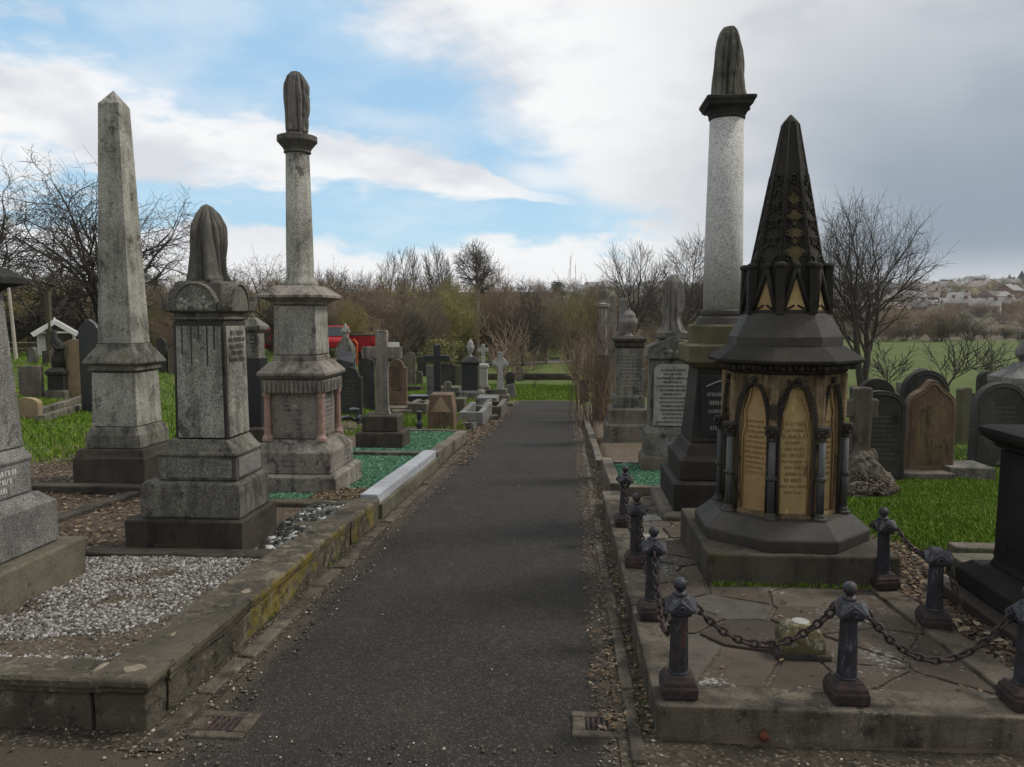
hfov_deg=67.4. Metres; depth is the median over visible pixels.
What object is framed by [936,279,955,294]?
house
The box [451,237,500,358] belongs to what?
bare tree
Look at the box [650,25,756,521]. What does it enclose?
column monument
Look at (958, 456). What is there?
grass
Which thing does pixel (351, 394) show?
headstone
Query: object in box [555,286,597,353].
bare tree
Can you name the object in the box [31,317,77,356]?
wooden shelter
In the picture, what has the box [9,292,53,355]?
wire fence
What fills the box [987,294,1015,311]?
house
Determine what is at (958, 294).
house
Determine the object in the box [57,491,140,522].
grave kerb
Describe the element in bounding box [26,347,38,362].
headstone
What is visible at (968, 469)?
ledger slab
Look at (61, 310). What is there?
bare tree
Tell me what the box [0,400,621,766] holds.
path
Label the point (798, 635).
iron chain
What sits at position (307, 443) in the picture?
column monument
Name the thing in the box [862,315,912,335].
bare bush
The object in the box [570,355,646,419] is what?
bare creeper
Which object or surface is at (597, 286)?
bare tree
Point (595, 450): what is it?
grave kerb
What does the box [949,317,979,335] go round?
bare bush
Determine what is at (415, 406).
grave kerb
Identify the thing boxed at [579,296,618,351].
bare bush
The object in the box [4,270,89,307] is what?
bare bush
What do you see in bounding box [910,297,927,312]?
house
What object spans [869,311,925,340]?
bare bush
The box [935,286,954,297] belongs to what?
bare bush
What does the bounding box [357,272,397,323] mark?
bare bush
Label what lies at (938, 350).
field
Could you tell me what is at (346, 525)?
grave kerb
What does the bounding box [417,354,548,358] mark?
grass verge
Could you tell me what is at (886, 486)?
stone chippings
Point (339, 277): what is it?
bare tree
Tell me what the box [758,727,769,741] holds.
apple
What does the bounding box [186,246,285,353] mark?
bare tree
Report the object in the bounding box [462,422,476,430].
stone fragment
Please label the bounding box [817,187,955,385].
bare tree
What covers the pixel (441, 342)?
leafy bush
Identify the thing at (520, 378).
headstone
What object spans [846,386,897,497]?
rockwork cross
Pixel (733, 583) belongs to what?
grass
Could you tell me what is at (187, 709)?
path edging
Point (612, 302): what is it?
obelisk
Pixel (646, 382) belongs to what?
bare bush
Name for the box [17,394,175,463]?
grass
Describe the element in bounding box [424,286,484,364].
bare tree
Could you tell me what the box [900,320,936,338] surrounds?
bare bush
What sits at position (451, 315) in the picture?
bare bush
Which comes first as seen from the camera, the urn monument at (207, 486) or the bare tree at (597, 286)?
the urn monument at (207, 486)
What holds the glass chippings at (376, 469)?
on the grave soil
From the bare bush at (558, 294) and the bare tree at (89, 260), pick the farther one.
the bare bush at (558, 294)
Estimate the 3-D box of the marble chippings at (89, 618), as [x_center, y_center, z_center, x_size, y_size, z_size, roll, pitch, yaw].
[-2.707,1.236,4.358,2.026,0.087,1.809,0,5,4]
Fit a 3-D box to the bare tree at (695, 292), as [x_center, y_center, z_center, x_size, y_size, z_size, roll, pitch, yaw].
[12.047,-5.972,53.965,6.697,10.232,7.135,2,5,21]
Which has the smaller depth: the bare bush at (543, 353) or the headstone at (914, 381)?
the headstone at (914, 381)
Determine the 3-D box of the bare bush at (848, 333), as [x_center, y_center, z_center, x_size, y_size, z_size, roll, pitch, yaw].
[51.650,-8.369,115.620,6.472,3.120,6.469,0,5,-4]
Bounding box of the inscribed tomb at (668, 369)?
[638,274,689,469]
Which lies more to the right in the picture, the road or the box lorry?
the road
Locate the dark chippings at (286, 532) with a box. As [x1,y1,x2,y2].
[251,504,343,548]
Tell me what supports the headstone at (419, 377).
on the ground at (621, 450)
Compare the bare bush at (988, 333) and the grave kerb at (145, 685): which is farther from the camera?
the bare bush at (988, 333)
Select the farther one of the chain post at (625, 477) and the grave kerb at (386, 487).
the grave kerb at (386, 487)
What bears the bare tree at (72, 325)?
on the ground at (621, 450)
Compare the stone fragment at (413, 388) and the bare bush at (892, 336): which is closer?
the stone fragment at (413, 388)
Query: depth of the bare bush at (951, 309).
169.88 m
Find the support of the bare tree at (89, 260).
on the ground at (621, 450)
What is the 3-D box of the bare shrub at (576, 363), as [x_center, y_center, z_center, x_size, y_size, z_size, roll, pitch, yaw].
[1.615,-0.766,15.854,1.442,3.507,2.013,0,5,4]
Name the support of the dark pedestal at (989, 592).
on the ground at (621, 450)
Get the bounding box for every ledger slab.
[476,394,498,404]
[944,460,994,480]
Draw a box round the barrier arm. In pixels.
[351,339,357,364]
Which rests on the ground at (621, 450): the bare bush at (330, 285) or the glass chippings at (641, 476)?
the bare bush at (330, 285)
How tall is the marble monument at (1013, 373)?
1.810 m
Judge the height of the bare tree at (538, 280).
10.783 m
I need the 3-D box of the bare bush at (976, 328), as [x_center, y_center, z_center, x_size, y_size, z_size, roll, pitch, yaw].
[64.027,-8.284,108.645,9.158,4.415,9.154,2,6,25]
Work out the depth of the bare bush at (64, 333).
39.19 m
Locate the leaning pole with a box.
[7,287,17,359]
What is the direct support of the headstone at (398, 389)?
on the ground at (621, 450)
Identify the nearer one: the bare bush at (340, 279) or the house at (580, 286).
the bare bush at (340, 279)
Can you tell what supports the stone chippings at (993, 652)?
on the gravel strip
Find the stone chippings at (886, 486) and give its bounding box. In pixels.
[847,471,898,495]
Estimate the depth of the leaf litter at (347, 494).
7.47 m
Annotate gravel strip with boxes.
[872,537,1007,665]
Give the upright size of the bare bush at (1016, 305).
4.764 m
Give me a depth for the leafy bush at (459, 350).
60.85 m
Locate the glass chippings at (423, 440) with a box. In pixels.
[353,431,454,451]
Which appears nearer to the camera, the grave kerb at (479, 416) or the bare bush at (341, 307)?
the grave kerb at (479, 416)
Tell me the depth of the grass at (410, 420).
15.51 m
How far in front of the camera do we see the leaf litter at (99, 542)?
6.93 m
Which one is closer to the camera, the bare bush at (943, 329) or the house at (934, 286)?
the bare bush at (943, 329)
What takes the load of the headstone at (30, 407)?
on the ground at (621, 450)
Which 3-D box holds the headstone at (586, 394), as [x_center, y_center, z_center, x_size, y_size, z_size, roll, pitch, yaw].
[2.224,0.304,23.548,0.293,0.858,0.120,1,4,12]
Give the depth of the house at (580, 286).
447.15 m
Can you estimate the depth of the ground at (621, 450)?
21.77 m
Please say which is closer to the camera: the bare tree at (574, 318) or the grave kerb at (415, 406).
the grave kerb at (415, 406)
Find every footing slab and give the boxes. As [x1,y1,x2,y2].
[389,406,407,412]
[408,394,430,401]
[441,386,460,392]
[904,469,955,481]
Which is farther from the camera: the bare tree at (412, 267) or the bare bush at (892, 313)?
the bare bush at (892, 313)
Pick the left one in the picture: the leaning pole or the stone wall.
the leaning pole
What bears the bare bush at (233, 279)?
on the ground at (621, 450)
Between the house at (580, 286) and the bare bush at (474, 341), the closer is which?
the bare bush at (474, 341)
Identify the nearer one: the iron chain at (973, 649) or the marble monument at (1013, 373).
the iron chain at (973, 649)
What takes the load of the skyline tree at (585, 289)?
on the ground at (621, 450)
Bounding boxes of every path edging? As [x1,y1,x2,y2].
[141,402,513,744]
[575,403,647,764]
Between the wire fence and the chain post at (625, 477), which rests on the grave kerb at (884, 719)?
the chain post at (625, 477)
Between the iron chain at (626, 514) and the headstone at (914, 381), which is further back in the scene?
the headstone at (914, 381)
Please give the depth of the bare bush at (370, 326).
48.98 m
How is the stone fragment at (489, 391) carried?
on the ground at (621, 450)
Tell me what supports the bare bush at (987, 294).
on the ground at (621, 450)
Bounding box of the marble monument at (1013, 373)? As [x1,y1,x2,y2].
[987,339,1023,391]
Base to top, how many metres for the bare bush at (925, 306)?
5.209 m
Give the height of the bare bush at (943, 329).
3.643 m
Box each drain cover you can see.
[181,711,261,739]
[571,711,626,738]
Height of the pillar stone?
3.059 m
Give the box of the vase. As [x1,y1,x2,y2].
[416,410,421,428]
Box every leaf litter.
[30,458,140,548]
[306,487,366,499]
[436,416,497,445]
[442,401,521,463]
[571,403,654,731]
[650,512,982,691]
[870,534,1015,668]
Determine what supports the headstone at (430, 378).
on the ground at (621, 450)
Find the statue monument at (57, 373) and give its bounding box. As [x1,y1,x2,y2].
[44,330,70,399]
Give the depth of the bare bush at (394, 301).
53.62 m
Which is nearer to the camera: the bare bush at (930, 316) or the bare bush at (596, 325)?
the bare bush at (596, 325)
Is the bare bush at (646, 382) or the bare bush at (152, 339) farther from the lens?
the bare bush at (152, 339)
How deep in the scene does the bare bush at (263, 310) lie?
45.14 m
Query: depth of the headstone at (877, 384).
11.44 m
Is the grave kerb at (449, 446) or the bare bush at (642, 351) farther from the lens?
the bare bush at (642, 351)
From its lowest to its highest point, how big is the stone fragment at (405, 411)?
0.220 m
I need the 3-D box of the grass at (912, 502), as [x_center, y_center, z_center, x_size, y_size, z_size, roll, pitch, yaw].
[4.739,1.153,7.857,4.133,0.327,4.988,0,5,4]
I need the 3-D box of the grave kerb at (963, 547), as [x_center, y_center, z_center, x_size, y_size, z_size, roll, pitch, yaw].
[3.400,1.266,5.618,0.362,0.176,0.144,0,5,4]
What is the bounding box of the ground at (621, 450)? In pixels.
[11,292,1023,756]
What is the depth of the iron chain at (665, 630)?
3.90 m
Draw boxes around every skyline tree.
[538,280,568,300]
[578,284,620,300]
[954,274,989,283]
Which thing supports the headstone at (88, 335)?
on the ground at (621, 450)
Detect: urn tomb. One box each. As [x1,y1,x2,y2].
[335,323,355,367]
[455,338,484,398]
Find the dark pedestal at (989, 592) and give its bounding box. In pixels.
[943,424,1023,646]
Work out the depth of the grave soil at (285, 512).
6.89 m
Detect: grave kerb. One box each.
[0,544,319,731]
[31,483,141,493]
[35,404,81,421]
[43,396,80,412]
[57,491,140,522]
[269,498,379,574]
[353,450,435,502]
[378,457,438,518]
[408,399,428,414]
[410,429,467,464]
[459,402,492,424]
[480,398,506,417]
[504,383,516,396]
[583,416,601,470]
[601,457,659,496]
[602,491,1023,749]
[946,553,993,576]
[947,542,994,553]
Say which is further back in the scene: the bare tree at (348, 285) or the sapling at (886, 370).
the bare tree at (348, 285)
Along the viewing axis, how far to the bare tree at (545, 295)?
73.05 m
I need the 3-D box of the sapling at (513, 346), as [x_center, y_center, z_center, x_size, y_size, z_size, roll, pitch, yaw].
[0.103,-1.639,35.682,2.991,3.677,3.007,2,5,21]
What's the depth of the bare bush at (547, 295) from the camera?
84.69 m
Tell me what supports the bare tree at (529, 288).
on the ground at (621, 450)
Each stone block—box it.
[455,397,466,411]
[769,617,831,663]
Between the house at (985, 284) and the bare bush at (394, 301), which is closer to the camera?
the bare bush at (394, 301)
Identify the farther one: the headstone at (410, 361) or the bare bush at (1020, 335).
the bare bush at (1020, 335)
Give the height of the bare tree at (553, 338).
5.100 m
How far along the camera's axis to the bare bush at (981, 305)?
201.98 m
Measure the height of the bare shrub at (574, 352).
4.157 m
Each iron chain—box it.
[622,482,630,531]
[638,512,646,574]
[651,550,670,636]
[697,604,834,648]
[867,610,1014,664]
[897,527,922,556]
[946,565,962,614]
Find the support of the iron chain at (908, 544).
hanging from the chain post at (883, 577)
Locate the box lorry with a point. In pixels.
(365, 340)
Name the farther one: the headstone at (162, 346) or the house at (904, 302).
the house at (904, 302)
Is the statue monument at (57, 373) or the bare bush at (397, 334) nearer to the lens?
the statue monument at (57, 373)
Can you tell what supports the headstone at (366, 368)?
on the ground at (621, 450)
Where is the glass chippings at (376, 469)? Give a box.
[269,455,416,499]
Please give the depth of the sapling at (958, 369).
33.58 m
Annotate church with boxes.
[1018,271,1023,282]
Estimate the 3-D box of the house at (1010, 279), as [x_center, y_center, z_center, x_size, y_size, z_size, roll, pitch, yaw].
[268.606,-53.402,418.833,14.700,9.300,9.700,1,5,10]
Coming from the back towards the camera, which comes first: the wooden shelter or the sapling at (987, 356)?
the sapling at (987, 356)
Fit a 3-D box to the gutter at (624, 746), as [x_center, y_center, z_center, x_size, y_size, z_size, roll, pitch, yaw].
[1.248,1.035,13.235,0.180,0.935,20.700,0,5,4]
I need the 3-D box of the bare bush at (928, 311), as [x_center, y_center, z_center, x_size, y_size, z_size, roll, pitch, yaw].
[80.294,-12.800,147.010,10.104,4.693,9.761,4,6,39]
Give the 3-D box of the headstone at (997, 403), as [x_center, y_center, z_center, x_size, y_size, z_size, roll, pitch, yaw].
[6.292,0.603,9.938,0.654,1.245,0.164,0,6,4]
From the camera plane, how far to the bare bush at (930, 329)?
104.41 m
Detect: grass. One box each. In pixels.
[11,352,426,405]
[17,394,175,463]
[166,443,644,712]
[341,393,476,435]
[408,383,578,399]
[711,580,871,588]
[846,417,967,459]
[847,464,999,554]
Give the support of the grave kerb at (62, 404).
on the ground at (621, 450)
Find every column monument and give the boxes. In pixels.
[256,71,361,493]
[593,281,611,417]
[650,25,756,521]
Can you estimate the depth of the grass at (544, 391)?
29.23 m
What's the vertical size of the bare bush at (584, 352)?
2.755 m
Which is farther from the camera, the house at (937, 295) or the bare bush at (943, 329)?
the house at (937, 295)
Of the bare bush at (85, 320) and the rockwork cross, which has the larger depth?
the bare bush at (85, 320)
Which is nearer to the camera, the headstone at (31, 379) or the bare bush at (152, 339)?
the headstone at (31, 379)
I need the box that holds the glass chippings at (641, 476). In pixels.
[614,463,659,484]
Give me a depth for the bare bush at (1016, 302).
224.27 m
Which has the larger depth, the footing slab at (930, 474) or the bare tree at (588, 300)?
the bare tree at (588, 300)
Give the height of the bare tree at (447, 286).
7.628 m
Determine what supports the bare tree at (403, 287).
on the ground at (621, 450)
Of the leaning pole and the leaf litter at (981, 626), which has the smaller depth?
the leaf litter at (981, 626)
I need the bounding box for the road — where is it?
[485,356,584,363]
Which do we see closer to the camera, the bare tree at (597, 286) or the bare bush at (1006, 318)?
the bare tree at (597, 286)
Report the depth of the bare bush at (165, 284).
70.74 m
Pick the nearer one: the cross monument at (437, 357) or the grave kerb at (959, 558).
the grave kerb at (959, 558)
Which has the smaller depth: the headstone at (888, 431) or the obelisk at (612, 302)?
the headstone at (888, 431)
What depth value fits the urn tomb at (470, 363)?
23.32 m
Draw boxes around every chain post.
[614,466,633,526]
[624,493,647,568]
[637,526,667,620]
[659,577,698,699]
[822,581,870,705]
[869,507,900,589]
[915,546,953,630]
[995,587,1023,711]
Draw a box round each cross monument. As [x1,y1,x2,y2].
[355,330,409,447]
[424,345,449,393]
[492,352,509,401]
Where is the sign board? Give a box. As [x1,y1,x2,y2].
[388,342,398,346]
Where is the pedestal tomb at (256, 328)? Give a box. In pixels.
[244,314,268,442]
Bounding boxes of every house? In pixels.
[573,283,589,293]
[597,280,621,293]
[631,284,646,294]
[881,299,910,312]
[889,288,928,301]
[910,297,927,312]
[917,281,937,289]
[918,297,938,307]
[926,287,941,299]
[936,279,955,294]
[941,295,971,311]
[945,290,973,297]
[964,279,1000,295]
[968,297,1003,315]
[972,296,990,299]
[977,289,1014,297]
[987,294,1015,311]
[991,277,1022,284]
[997,282,1023,296]
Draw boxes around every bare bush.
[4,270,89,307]
[4,300,43,352]
[20,307,93,347]
[25,270,92,320]
[67,307,148,338]
[80,299,164,334]
[83,307,153,326]
[146,267,183,345]
[146,271,253,321]
[146,293,174,348]
[147,270,236,318]
[149,280,184,346]
[172,268,282,301]
[233,251,285,303]
[244,281,277,351]
[247,285,273,336]
[268,261,367,313]
[319,261,376,296]
[323,274,366,306]
[325,273,391,325]
[326,291,354,324]
[327,312,350,354]
[334,276,422,334]
[340,281,429,345]
[349,312,390,333]
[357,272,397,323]
[362,313,424,364]
[375,275,419,318]
[393,278,449,333]
[394,283,496,361]
[399,283,450,353]
[432,283,518,360]
[436,273,501,350]
[465,274,549,361]
[475,275,545,354]
[497,284,590,361]
[516,284,568,346]
[517,277,585,340]
[533,278,618,346]
[547,328,596,390]
[550,302,597,356]
[561,302,607,355]
[565,327,649,371]
[566,358,594,384]
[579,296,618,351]
[584,332,658,391]
[635,320,686,367]
[642,357,647,396]
[841,322,870,337]
[844,324,872,336]
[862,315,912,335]
[863,303,915,328]
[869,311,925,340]
[880,307,932,329]
[883,320,920,340]
[885,305,917,321]
[896,304,960,330]
[898,313,959,341]
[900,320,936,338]
[908,305,958,327]
[910,298,936,312]
[912,305,964,322]
[912,317,970,341]
[917,303,974,321]
[921,314,967,337]
[933,311,997,340]
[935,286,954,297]
[939,300,968,310]
[944,278,976,291]
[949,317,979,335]
[961,301,993,316]
[965,299,996,316]
[968,280,1010,297]
[977,324,1000,338]
[984,303,1023,323]
[986,276,1010,290]
[993,297,1015,310]
[993,322,1020,337]
[999,328,1015,338]
[1000,277,1023,288]
[1002,307,1023,325]
[1004,295,1023,312]
[1004,299,1023,313]
[1010,313,1023,330]
[1011,329,1023,341]
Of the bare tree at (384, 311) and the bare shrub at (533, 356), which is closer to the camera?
the bare shrub at (533, 356)
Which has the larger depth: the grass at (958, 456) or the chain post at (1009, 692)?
the grass at (958, 456)
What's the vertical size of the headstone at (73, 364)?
1.491 m
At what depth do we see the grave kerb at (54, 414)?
15.02 m
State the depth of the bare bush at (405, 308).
56.31 m
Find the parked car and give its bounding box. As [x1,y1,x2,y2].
[328,326,349,347]
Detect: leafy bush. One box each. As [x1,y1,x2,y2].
[10,333,42,353]
[418,336,464,364]
[441,337,465,358]
[549,325,575,356]
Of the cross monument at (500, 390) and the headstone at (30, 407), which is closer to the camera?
the headstone at (30, 407)
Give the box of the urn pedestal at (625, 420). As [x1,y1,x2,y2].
[603,308,646,442]
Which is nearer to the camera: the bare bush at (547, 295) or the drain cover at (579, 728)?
the drain cover at (579, 728)
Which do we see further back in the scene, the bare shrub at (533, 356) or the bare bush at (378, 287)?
the bare bush at (378, 287)
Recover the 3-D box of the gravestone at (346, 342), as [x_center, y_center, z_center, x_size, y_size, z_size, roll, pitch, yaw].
[-6.743,-1.134,31.167,0.664,2.633,0.665,0,5,4]
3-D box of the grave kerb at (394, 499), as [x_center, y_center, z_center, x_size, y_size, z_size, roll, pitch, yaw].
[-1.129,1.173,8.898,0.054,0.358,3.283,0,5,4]
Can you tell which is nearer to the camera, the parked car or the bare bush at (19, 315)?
the bare bush at (19, 315)
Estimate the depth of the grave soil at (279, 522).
6.42 m
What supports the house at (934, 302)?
on the ground at (621, 450)
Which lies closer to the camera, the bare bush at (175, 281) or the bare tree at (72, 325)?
the bare tree at (72, 325)
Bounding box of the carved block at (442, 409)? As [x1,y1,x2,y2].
[428,392,456,428]
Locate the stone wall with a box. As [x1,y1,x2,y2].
[488,373,576,379]
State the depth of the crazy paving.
3.92 m
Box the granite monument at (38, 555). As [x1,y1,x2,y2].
[0,266,85,614]
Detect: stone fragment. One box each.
[392,409,411,414]
[408,385,422,391]
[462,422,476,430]
[485,390,492,394]
[488,414,498,420]
[507,402,513,406]
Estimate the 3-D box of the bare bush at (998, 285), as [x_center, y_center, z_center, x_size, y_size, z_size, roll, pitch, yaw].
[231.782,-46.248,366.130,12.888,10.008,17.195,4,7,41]
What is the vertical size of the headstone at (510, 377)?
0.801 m
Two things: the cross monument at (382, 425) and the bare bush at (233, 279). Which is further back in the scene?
the bare bush at (233, 279)
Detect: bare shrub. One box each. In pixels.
[524,315,552,387]
[553,252,597,414]
[556,265,621,429]
[574,302,622,424]
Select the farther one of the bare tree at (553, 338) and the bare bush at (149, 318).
the bare tree at (553, 338)
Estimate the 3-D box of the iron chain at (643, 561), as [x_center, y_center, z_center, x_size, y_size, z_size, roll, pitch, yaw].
[0.817,1.000,4.658,0.038,0.323,0.905,0,5,4]
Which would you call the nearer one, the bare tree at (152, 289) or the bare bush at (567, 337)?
the bare tree at (152, 289)
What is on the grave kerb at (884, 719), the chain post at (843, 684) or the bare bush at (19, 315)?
the chain post at (843, 684)
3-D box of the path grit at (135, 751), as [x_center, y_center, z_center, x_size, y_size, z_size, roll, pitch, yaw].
[-0.745,1.098,11.590,0.346,0.788,17.250,0,5,4]
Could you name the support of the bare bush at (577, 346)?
on the ground at (621, 450)
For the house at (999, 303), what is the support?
on the ground at (621, 450)
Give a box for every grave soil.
[0,557,249,659]
[30,453,304,548]
[277,507,305,527]
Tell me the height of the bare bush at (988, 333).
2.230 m
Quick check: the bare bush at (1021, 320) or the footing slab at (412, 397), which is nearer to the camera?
the footing slab at (412, 397)
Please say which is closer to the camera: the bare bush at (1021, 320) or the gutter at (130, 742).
the gutter at (130, 742)
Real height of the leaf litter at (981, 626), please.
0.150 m
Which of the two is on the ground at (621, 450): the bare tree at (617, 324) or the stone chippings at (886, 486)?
the bare tree at (617, 324)
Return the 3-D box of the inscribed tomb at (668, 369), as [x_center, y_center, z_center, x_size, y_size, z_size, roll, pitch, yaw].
[1.986,-0.096,9.605,0.731,2.525,0.513,0,5,4]
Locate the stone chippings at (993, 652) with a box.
[875,538,1015,670]
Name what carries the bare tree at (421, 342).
on the ground at (621, 450)
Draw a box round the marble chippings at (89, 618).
[0,555,258,659]
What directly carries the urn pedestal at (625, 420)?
on the ground at (621, 450)
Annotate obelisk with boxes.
[73,91,168,483]
[607,289,616,396]
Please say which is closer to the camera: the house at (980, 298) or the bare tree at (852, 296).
the bare tree at (852, 296)
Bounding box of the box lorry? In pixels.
[349,334,389,363]
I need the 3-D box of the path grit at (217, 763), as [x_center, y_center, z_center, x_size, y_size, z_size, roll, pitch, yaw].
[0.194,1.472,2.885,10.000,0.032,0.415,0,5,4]
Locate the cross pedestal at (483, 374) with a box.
[478,344,490,389]
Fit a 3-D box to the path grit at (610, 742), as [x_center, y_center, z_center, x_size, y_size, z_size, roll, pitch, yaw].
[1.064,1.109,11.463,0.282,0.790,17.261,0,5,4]
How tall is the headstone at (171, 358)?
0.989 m
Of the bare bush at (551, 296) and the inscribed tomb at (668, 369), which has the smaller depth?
the inscribed tomb at (668, 369)
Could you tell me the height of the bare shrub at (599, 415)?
2.691 m
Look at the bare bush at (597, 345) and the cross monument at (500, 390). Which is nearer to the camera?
the cross monument at (500, 390)
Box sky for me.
[0,0,1023,291]
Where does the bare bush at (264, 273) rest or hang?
on the ground at (621, 450)
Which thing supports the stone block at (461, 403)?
on the ground at (621, 450)
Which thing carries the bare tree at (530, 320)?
on the ground at (621, 450)
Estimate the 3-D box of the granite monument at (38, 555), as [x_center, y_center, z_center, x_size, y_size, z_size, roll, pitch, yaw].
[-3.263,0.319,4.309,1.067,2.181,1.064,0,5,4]
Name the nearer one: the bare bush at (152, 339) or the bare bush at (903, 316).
the bare bush at (152, 339)
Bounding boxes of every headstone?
[17,397,42,418]
[18,366,43,397]
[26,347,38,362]
[42,351,50,365]
[65,339,80,397]
[78,319,97,412]
[157,337,168,372]
[168,347,173,374]
[337,347,354,375]
[340,367,362,416]
[358,359,375,409]
[389,359,408,405]
[404,352,415,385]
[416,371,422,384]
[417,357,425,375]
[426,365,433,393]
[441,363,454,385]
[443,381,451,391]
[454,365,461,384]
[506,372,514,385]
[515,366,522,380]
[579,379,589,402]
[859,378,894,392]
[870,390,905,480]
[896,382,901,395]
[900,369,948,400]
[904,379,956,469]
[955,387,972,444]
[967,382,1023,466]
[975,372,990,392]
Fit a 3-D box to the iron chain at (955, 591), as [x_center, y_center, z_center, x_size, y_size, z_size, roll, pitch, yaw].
[2.273,1.032,3.959,0.038,0.294,0.127,-3,6,-27]
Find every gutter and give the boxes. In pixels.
[0,726,161,752]
[117,407,509,750]
[574,403,668,766]
[643,741,1023,766]
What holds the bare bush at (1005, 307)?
on the ground at (621, 450)
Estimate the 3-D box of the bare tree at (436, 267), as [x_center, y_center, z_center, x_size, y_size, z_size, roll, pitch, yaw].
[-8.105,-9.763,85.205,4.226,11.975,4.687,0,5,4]
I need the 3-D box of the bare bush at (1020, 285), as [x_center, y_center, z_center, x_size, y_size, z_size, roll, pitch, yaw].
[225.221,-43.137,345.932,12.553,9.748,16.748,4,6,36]
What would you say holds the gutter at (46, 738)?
on the ground at (621, 450)
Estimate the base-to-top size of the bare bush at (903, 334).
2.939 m
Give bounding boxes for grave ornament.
[341,407,361,423]
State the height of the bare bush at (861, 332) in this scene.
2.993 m
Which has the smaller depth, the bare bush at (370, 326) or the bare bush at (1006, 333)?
the bare bush at (370, 326)
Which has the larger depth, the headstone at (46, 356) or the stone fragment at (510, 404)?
the headstone at (46, 356)
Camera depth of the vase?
14.02 m
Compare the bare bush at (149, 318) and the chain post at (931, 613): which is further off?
the bare bush at (149, 318)
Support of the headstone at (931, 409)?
on the ground at (621, 450)
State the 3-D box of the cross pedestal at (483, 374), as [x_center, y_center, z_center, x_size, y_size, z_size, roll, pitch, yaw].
[-1.075,-0.501,28.579,0.501,1.926,0.501,0,5,4]
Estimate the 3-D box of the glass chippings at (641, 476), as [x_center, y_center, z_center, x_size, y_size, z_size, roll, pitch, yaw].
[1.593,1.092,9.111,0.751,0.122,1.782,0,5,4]
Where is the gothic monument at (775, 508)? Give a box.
[680,115,899,587]
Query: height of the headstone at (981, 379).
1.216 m
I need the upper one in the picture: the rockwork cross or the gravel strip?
the rockwork cross
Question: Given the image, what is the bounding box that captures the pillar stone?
[619,298,626,335]
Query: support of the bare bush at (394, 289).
on the ground at (621, 450)
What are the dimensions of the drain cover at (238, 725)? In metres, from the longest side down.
0.262 x 0.222 x 0.057 m
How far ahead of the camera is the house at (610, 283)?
413.56 m
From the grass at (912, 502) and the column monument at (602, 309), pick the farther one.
the column monument at (602, 309)
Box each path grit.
[0,725,927,766]
[123,411,510,760]
[226,440,587,751]
[571,412,662,766]
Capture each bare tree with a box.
[0,144,201,336]
[0,153,91,346]
[2,289,42,350]
[22,273,80,309]
[44,289,88,341]
[145,272,168,310]
[147,282,174,347]
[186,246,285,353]
[269,269,283,303]
[314,267,351,311]
[319,269,344,293]
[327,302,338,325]
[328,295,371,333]
[331,266,386,322]
[345,273,401,333]
[372,251,407,304]
[379,300,429,361]
[387,269,449,348]
[391,245,423,344]
[400,296,453,364]
[420,245,454,305]
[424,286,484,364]
[432,273,494,361]
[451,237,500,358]
[466,256,529,355]
[468,271,527,351]
[488,276,547,354]
[496,294,549,365]
[516,281,568,353]
[526,278,547,290]
[529,304,568,363]
[548,294,592,359]
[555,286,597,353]
[560,276,580,291]
[583,281,618,336]
[592,310,632,339]
[594,238,668,335]
[633,222,704,339]
[636,308,662,343]
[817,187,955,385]
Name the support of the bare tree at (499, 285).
on the ground at (621, 450)
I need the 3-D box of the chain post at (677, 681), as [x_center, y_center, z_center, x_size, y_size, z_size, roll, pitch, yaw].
[0.703,1.063,3.228,0.148,0.509,0.148,0,5,4]
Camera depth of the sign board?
42.52 m
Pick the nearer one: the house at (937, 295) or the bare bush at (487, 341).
the bare bush at (487, 341)
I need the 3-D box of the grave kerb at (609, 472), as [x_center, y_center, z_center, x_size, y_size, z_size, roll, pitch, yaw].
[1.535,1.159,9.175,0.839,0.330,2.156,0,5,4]
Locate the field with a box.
[647,342,1018,379]
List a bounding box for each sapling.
[475,316,547,379]
[865,334,917,382]
[919,329,1015,385]
[971,333,1014,372]
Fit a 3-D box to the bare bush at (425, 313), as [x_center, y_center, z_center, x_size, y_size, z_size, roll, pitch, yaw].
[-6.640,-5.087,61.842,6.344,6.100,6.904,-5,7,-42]
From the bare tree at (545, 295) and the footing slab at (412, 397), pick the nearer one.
the footing slab at (412, 397)
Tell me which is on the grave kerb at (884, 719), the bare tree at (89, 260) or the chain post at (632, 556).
the chain post at (632, 556)
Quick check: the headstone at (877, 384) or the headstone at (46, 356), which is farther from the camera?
the headstone at (46, 356)
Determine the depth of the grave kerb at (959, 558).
5.06 m
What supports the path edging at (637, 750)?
on the ground at (621, 450)
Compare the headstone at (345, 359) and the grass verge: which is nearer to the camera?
the headstone at (345, 359)
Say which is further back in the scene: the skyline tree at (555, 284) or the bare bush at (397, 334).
the skyline tree at (555, 284)
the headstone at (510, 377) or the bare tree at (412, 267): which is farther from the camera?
the bare tree at (412, 267)
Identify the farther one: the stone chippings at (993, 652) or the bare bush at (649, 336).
the bare bush at (649, 336)
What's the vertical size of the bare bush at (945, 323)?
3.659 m
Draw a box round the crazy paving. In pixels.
[629,496,994,693]
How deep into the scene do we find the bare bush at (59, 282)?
71.06 m
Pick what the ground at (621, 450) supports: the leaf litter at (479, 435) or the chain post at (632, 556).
the leaf litter at (479, 435)
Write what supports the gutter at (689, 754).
on the ground at (621, 450)
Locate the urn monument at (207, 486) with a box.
[125,204,276,549]
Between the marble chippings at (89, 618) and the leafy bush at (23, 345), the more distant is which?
the leafy bush at (23, 345)

